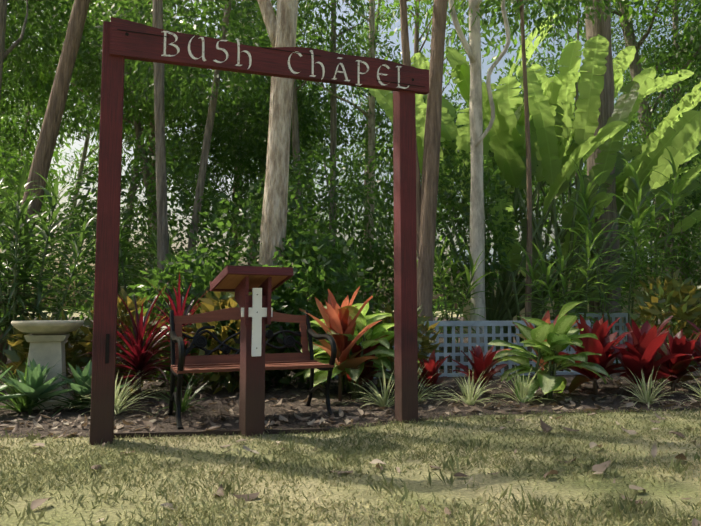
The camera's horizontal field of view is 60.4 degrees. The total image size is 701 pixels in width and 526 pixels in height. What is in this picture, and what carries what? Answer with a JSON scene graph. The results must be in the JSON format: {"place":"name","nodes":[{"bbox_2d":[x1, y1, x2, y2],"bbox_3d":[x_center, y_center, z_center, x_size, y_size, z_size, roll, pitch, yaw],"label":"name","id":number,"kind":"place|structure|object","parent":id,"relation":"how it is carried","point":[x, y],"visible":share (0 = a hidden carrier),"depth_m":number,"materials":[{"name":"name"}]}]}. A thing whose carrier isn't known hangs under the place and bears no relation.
{"place":"outdoors","nodes":[
{"label":"outdoors","id":0,"kind":"place"},
{"bbox_2d":[210,265,293,291],"bbox_3d":[-0.639,0.100,3.851,0.424,0.065,0.404,2,-19,-28],"label":"lectern top","id":1,"kind":"object","parent":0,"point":[246,270],"visible":0.69,"depth_m":3.71,"materials":[{"name":"brown wood"}]},
{"bbox_2d":[105,29,424,362],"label":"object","id":2,"kind":"object","parent":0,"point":[108,335],"visible":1,"depth_m":3.65,"materials":[{"name":"brown wood"}]},
{"bbox_2d":[0,310,700,525],"bbox_3d":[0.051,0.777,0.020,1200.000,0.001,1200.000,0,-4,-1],"label":"lawn","id":3,"kind":"structure","parent":0,"point":[689,488],"depth_m":2.73,"materials":[{"name":"green plant"}]},
{"bbox_2d":[89,21,124,444],"bbox_3d":[-1.453,-0.185,3.609,0.125,2.550,0.125,2,-5,-19],"label":"arch post","id":4,"kind":"object","parent":3,"relation":"on","point":[107,255],"visible":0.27,"depth_m":3.55,"materials":[{"name":"brown wood"}]},
{"bbox_2d":[109,17,428,94],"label":"arch beam","id":5,"kind":"structure","parent":4,"relation":"attached to","point":[150,48],"depth_m":3.92,"materials":[{"name":"brown wood"}]},
{"bbox_2d":[161,31,408,88],"bbox_3d":[-0.375,-1.335,3.988,1.685,0.206,0.001,2,-5,-19],"label":"sign lettering","id":6,"kind":"object","parent":5,"relation":"attached to","point":[250,59],"visible":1,"depth_m":3.98},
{"bbox_2d":[114,428,328,437],"bbox_3d":[-0.848,1.049,3.705,1.437,0.030,0.025,1,-4,-7],"label":"garden edging","id":7,"kind":"object","parent":3,"relation":"on","point":[212,432],"visible":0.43,"depth_m":3.69,"materials":[{"name":"brown wood"}]},
{"bbox_2d":[239,295,265,436],"bbox_3d":[-0.613,0.654,3.760,0.125,0.900,0.125,2,-5,-28],"label":"lectern post","id":8,"kind":"object","parent":3,"relation":"on","point":[252,398],"visible":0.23,"depth_m":3.70,"materials":[{"name":"brown wood"}]},
{"bbox_2d":[235,276,271,324],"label":"lectern brackets","id":9,"kind":"object","parent":8,"relation":"attached to","point":[242,294],"visible":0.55,"depth_m":3.73,"materials":[{"name":"brown wood"}]},
{"bbox_2d":[215,274,287,288],"bbox_3d":[-0.638,0.107,3.849,0.400,0.024,0.360,2,-19,-28],"label":"lectern top underside","id":10,"kind":"object","parent":9,"relation":"on","point":[229,281],"visible":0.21,"depth_m":3.83,"materials":[{"name":"brown wood"}]},
{"bbox_2d":[241,288,272,356],"bbox_3d":[-0.579,0.365,3.719,0.200,0.420,0.013,2,-5,-28],"label":"cross","id":11,"kind":"object","parent":8,"relation":"attached to","point":[256,319],"visible":1,"depth_m":3.71,"materials":[{"name":"white paint"}]},
{"bbox_2d":[0,0,700,319],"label":"tree foliage","id":12,"kind":"object","parent":3,"relation":"on","point":[95,125],"visible":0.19,"depth_m":20.82,"materials":[{"name":"green plant"}]},
{"bbox_2d":[0,317,700,436],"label":"mulch bed","id":13,"kind":"object","parent":3,"relation":"on","point":[187,419],"visible":0.06,"depth_m":4.88,"materials":[{"name":"soil"}]},
{"bbox_2d":[11,320,83,409],"bbox_3d":[-2.442,0.807,4.840,0.530,0.680,0.530,2,-5,-19],"label":"birdbath","id":14,"kind":"object","parent":13,"relation":"on","point":[46,339],"visible":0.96,"depth_m":4.73,"materials":[{"name":"stone"}]},
{"bbox_2d":[0,359,131,400],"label":"agave plants","id":15,"kind":"object","parent":13,"relation":"on","point":[35,384],"visible":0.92,"depth_m":4.42,"materials":[{"name":"green plant"}]},
{"bbox_2d":[0,157,210,416],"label":"strap leaf plants","id":16,"kind":"object","parent":13,"relation":"on","point":[24,403],"visible":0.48,"depth_m":5.71,"materials":[{"name":"green plant"}]},
{"bbox_2d":[70,272,238,411],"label":"narrow cordyline plants","id":17,"kind":"object","parent":13,"relation":"on","point":[138,361],"visible":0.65,"depth_m":5.11,"materials":[{"name":"red plant"}]},
{"bbox_2d":[20,0,374,385],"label":"tree trunk","id":18,"kind":"object","parent":13,"relation":"on","point":[281,26],"visible":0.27,"depth_m":6.38,"materials":[{"name":"beige plant"}]},
{"bbox_2d":[167,307,336,428],"bbox_3d":[-0.728,0.723,4.395,1.103,0.801,0.659,2,-5,-23],"label":"bench","id":19,"kind":"object","parent":13,"relation":"on","point":[223,363],"depth_m":4.48,"materials":[{"name":"brown wood"}]},
{"bbox_2d":[0,176,675,398],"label":"plant stems","id":20,"kind":"object","parent":13,"relation":"on","point":[349,386],"visible":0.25,"depth_m":5.81,"materials":[{"name":"green"}]},
{"bbox_2d":[0,0,690,370],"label":"tree trunks","id":21,"kind":"object","parent":13,"relation":"on","point":[426,196],"visible":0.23,"depth_m":7.52,"materials":[{"name":"brown plant"}]},
{"bbox_2d":[0,0,700,389],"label":"shrub foliage","id":22,"kind":"object","parent":13,"relation":"on","point":[318,256],"visible":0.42,"depth_m":10.50,"materials":[{"name":"green plant"}]},
{"bbox_2d":[0,0,700,376],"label":"tree trunks","id":23,"kind":"object","parent":13,"relation":"on","point":[158,14],"visible":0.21,"depth_m":9.46,"materials":[{"name":"plant"}]},
{"bbox_2d":[0,368,700,525],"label":"fallen leaves","id":24,"kind":"object","parent":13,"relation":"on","point":[599,468],"visible":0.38,"depth_m":4.24,"materials":[{"name":"brown plant"}]},
{"bbox_2d":[1,268,700,394],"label":"croton shrubs","id":25,"kind":"object","parent":13,"relation":"on","point":[682,298],"visible":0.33,"depth_m":5.60,"materials":[{"name":"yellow plant"}]},
{"bbox_2d":[122,0,623,344],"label":"stringy bark trunks","id":26,"kind":"object","parent":13,"relation":"on","point":[603,29],"visible":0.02,"depth_m":10.25,"materials":[{"name":"brown plant"}]},
{"bbox_2d":[68,360,700,414],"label":"spider plants","id":27,"kind":"object","parent":13,"relation":"on","point":[648,397],"visible":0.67,"depth_m":4.83,"materials":[{"name":"plant"}]},
{"bbox_2d":[136,362,676,400],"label":"cordyline stems","id":28,"kind":"object","parent":13,"relation":"on","point":[595,387],"visible":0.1,"depth_m":5.08,"materials":[{"name":"brown plant"}]},
{"bbox_2d":[299,286,578,376],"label":"pink cordyline plants","id":29,"kind":"object","parent":28,"relation":"attached to","point":[339,322],"visible":0.52,"depth_m":5.01,"materials":[{"name":"plant"}]},
{"bbox_2d":[292,300,612,402],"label":"leafy plants","id":30,"kind":"object","parent":13,"relation":"on","point":[561,335],"visible":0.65,"depth_m":5.11,"materials":[{"name":"green plant"}]},
{"bbox_2d":[331,320,590,378],"bbox_3d":[1.282,1.009,6.945,3.201,0.680,0.070,1,-4,-9],"label":"lattice fence","id":31,"kind":"object","parent":13,"relation":"on","point":[469,335],"visible":0.25,"depth_m":6.96,"materials":[{"name":"paint"}]},
{"bbox_2d":[449,0,509,361],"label":"tree trunk","id":32,"kind":"object","parent":13,"relation":"on","point":[472,48],"visible":0.94,"depth_m":8.27,"materials":[{"name":"grey plant"}]},
{"bbox_2d":[437,169,584,359],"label":"plant stems","id":33,"kind":"object","parent":13,"relation":"on","point":[494,315],"visible":0.27,"depth_m":9.44,"materials":[{"name":"green"}]},
{"bbox_2d":[452,182,578,348],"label":"plant stems","id":34,"kind":"object","parent":13,"relation":"on","point":[519,295],"visible":0.12,"depth_m":10.34,"materials":[{"name":"green"}]},
{"bbox_2d":[347,315,700,393],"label":"red cordyline plants","id":35,"kind":"object","parent":13,"relation":"on","point":[673,359],"visible":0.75,"depth_m":5.40,"materials":[{"name":"red plant"}]},
{"bbox_2d":[485,175,586,348],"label":"plant stems","id":36,"kind":"object","parent":13,"relation":"on","point":[508,274],"visible":0.04,"depth_m":11.98,"materials":[{"name":"green"}]},
{"bbox_2d":[489,262,584,357],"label":"plant stems","id":37,"kind":"object","parent":13,"relation":"on","point":[517,307],"visible":0.21,"depth_m":9.42,"materials":[{"name":"green"}]},
{"bbox_2d":[385,147,700,348],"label":"strap leaf palms","id":38,"kind":"object","parent":13,"relation":"on","point":[636,222],"visible":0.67,"depth_m":8.13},
{"bbox_2d":[487,183,656,317],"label":"plant stems","id":39,"kind":"object","parent":13,"relation":"on","point":[535,304],"visible":0.17,"depth_m":10.91,"materials":[{"name":"green"}]},
{"bbox_2d":[369,14,700,301],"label":"strelitzia plant leaves","id":40,"kind":"object","parent":39,"relation":"on","point":[552,124],"visible":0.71,"depth_m":9.82,"materials":[{"name":"green plant"}]},
{"bbox_2d":[516,158,671,350],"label":"plant stems","id":41,"kind":"object","parent":13,"relation":"on","point":[591,274],"visible":0.35,"depth_m":9.70,"materials":[{"name":"green"}]},
{"bbox_2d":[566,313,627,362],"bbox_3d":[3.552,1.103,8.683,0.970,0.760,0.070,0,-4,-1],"label":"lattice fence","id":42,"kind":"object","parent":13,"relation":"on","point":[620,324],"visible":0.25,"depth_m":8.69,"materials":[{"name":"paint"}]},
{"bbox_2d":[540,138,669,319],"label":"plant stems","id":43,"kind":"object","parent":13,"relation":"on","point":[576,250],"visible":0.04,"depth_m":11.76,"materials":[{"name":"green"}]},
{"bbox_2d":[393,66,417,422],"bbox_3d":[0.387,-0.135,4.259,0.125,2.550,0.125,2,-5,-19],"label":"arch post","id":44,"kind":"object","parent":3,"relation":"on","point":[405,274],"visible":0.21,"depth_m":4.20,"materials":[{"name":"brown wood"}]},
{"bbox_2d":[0,0,700,309],"label":"sky","id":45,"kind":"structure","parent":0,"point":[494,77],"materials":[{"name":"white"}]},
{"bbox_2d":[453,246,653,272],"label":"house roof","id":46,"kind":"structure","parent":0,"point":[491,252],"depth_m":21.47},
{"bbox_2d":[463,263,655,331],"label":"stems","id":47,"kind":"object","parent":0,"point":[467,307],"depth_m":19.95,"materials":[{"name":"plant"}]}
]}

